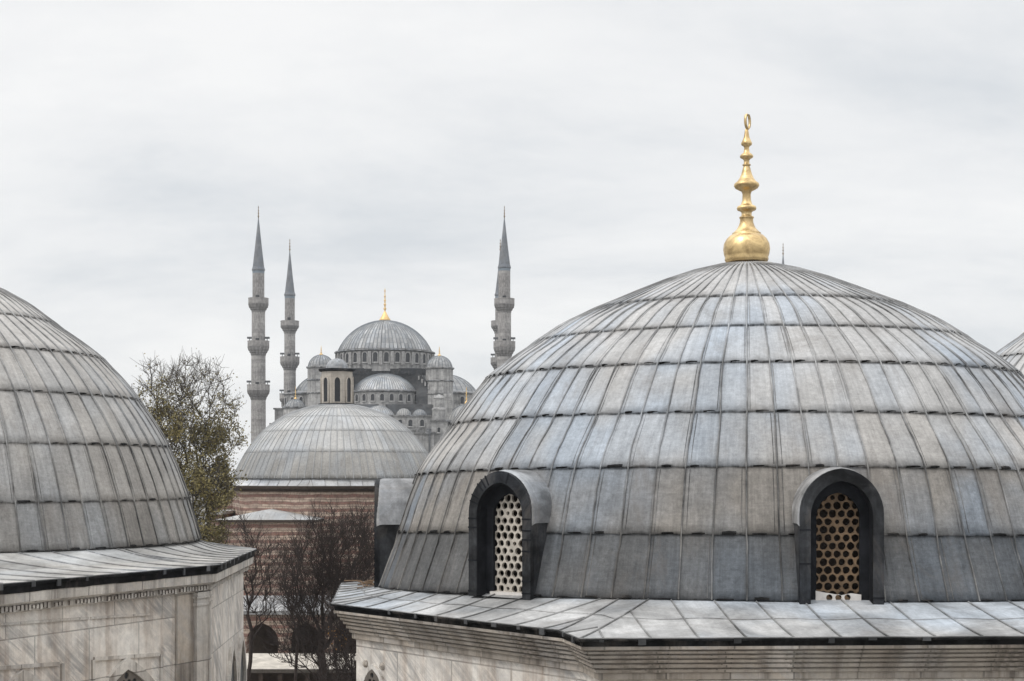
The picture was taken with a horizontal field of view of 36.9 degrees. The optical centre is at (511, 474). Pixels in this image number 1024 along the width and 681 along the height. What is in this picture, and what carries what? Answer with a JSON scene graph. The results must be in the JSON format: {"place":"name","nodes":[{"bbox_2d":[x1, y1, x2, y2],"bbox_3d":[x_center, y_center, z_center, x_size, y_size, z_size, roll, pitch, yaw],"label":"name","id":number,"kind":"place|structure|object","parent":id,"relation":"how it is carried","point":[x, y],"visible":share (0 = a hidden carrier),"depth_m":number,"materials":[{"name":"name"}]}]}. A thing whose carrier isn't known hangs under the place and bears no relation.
{"place":"outdoors","nodes":[
{"label":"outdoors","id":0,"kind":"place"},
{"bbox_2d":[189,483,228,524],"bbox_3d":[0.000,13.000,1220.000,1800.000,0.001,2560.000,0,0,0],"label":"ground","id":1,"kind":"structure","parent":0,"point":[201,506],"depth_m":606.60,"materials":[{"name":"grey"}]},
{"bbox_2d":[0,288,256,680],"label":"domed tomb","id":2,"kind":"object","parent":1,"relation":"on","point":[114,566],"visible":1,"depth_m":33.59,"materials":[{"name":"metal"}]},
{"bbox_2d":[8,669,39,680],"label":"window","id":3,"kind":"structure","parent":2,"relation":"in","point":[22,675],"depth_m":28.15,"materials":[{"name":"stone"}]},
{"bbox_2d":[104,657,153,680],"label":"window","id":4,"kind":"structure","parent":2,"relation":"in","point":[127,669],"depth_m":30.87,"materials":[{"name":"stone"}]},
{"bbox_2d":[227,641,237,680],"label":"window","id":5,"kind":"structure","parent":2,"relation":"in","point":[232,671],"depth_m":37.45,"materials":[{"name":"stone"}]},
{"bbox_2d":[237,632,246,680],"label":"window","id":6,"kind":"structure","parent":2,"relation":"in","point":[241,653],"depth_m":39.40,"materials":[{"name":"stone"}]},
{"bbox_2d":[129,346,252,544],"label":"budding tree","id":7,"kind":"object","parent":1,"relation":"on","point":[204,482],"visible":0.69,"depth_m":65.25,"materials":[{"name":"green plant"}]},
{"bbox_2d":[218,501,289,680],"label":"bare tree","id":8,"kind":"object","parent":1,"relation":"on","point":[250,578],"visible":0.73,"depth_m":61.96,"materials":[{"name":"brown plant"}]},
{"bbox_2d":[247,206,269,442],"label":"minaret","id":9,"kind":"object","parent":1,"relation":"on","point":[258,389],"visible":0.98,"depth_m":370.58,"materials":[{"name":"grey stone"}]},
{"bbox_2d":[279,240,299,404],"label":"minaret","id":10,"kind":"object","parent":1,"relation":"on","point":[289,361],"visible":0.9,"depth_m":419.70,"materials":[{"name":"grey stone"}]},
{"bbox_2d":[264,537,324,680],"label":"bare tree","id":11,"kind":"object","parent":1,"relation":"on","point":[295,670],"visible":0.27,"depth_m":65.94,"materials":[{"name":"brown plant"}]},
{"bbox_2d":[243,596,355,652],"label":"arcade","id":12,"kind":"object","parent":1,"relation":"on","point":[260,639],"visible":0.18,"depth_m":77.58,"materials":[{"name":"brick"}]},
{"bbox_2d":[246,653,355,680],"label":"canopy","id":13,"kind":"object","parent":1,"relation":"on","point":[266,667],"visible":0.43,"depth_m":72.64,"materials":[{"name":"white fabric"}]},
{"bbox_2d":[259,495,373,680],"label":"bare tree","id":14,"kind":"object","parent":1,"relation":"on","point":[322,576],"visible":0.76,"depth_m":59.53,"materials":[{"name":"brown plant"}]},
{"bbox_2d":[210,358,427,595],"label":"bathhouse","id":15,"kind":"structure","parent":1,"relation":"on","point":[336,443],"depth_m":87.07,"materials":[{"name":"brick and stone"},{"name":"grey lead sheet"},{"name":"stone"}]},
{"bbox_2d":[304,576,367,680],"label":"bare shrub","id":16,"kind":"object","parent":1,"relation":"on","point":[343,652],"visible":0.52,"depth_m":56.49,"materials":[{"name":"brown plant"}]},
{"bbox_2d":[269,290,475,453],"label":"mosque","id":17,"kind":"structure","parent":1,"relation":"on","point":[411,382],"depth_m":403.22,"materials":[{"name":"stone"}]},
{"bbox_2d":[490,239,500,369],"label":"minaret","id":18,"kind":"object","parent":1,"relation":"on","point":[494,325],"visible":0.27,"depth_m":421.87,"materials":[{"name":"grey stone"}]},
{"bbox_2d":[493,206,514,367],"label":"minaret","id":19,"kind":"object","parent":1,"relation":"on","point":[504,344],"visible":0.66,"depth_m":370.66,"materials":[{"name":"grey stone"}]},
{"bbox_2d":[330,114,1023,680],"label":"domed tomb","id":20,"kind":"object","parent":1,"relation":"on","point":[746,462],"visible":1,"depth_m":24.56,"materials":[{"name":"grey white marble"},{"name":"marble"},{"name":"grey lead sheet"}]},
{"bbox_2d":[344,580,373,588],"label":"twig litter","id":21,"kind":"object","parent":20,"relation":"on","point":[367,583],"visible":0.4,"depth_m":30.19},
{"bbox_2d":[361,664,384,680],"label":"window","id":22,"kind":"structure","parent":20,"relation":"in","point":[372,672],"depth_m":26.43,"materials":[{"name":"stone"}]},
{"bbox_2d":[374,478,415,587],"bbox_3d":[-1.982,1.125,29.415,1.348,2.102,1.383,0,0,0],"label":"dormer window","id":23,"kind":"structure","parent":20,"relation":"in","point":[391,495],"depth_m":28.76,"materials":[{"name":"grey metal"}]},
{"bbox_2d":[468,470,551,599],"bbox_3d":[0.177,0.971,25.460,1.324,2.102,1.278,0,0,38],"label":"dormer window","id":24,"kind":"structure","parent":20,"relation":"in","point":[510,510],"depth_m":25.24,"materials":[{"name":"grey metal"}]},
{"bbox_2d":[792,467,884,603],"bbox_3d":[4.986,0.936,23.891,1.344,2.102,1.301,0,0,0],"label":"dormer window","id":25,"kind":"structure","parent":20,"relation":"in","point":[838,514],"depth_m":23.52,"materials":[{"name":"grey metal"}]},
{"bbox_2d":[996,333,1023,374],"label":"domed tomb","id":26,"kind":"object","parent":1,"relation":"on","point":[1012,352],"visible":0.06,"depth_m":48.83,"materials":[{"name":"grey metal"}]},
{"bbox_2d":[0,0,1023,481],"label":"sky","id":27,"kind":"structure","parent":0,"point":[142,142],"materials":[{"name":"white"}]}
]}

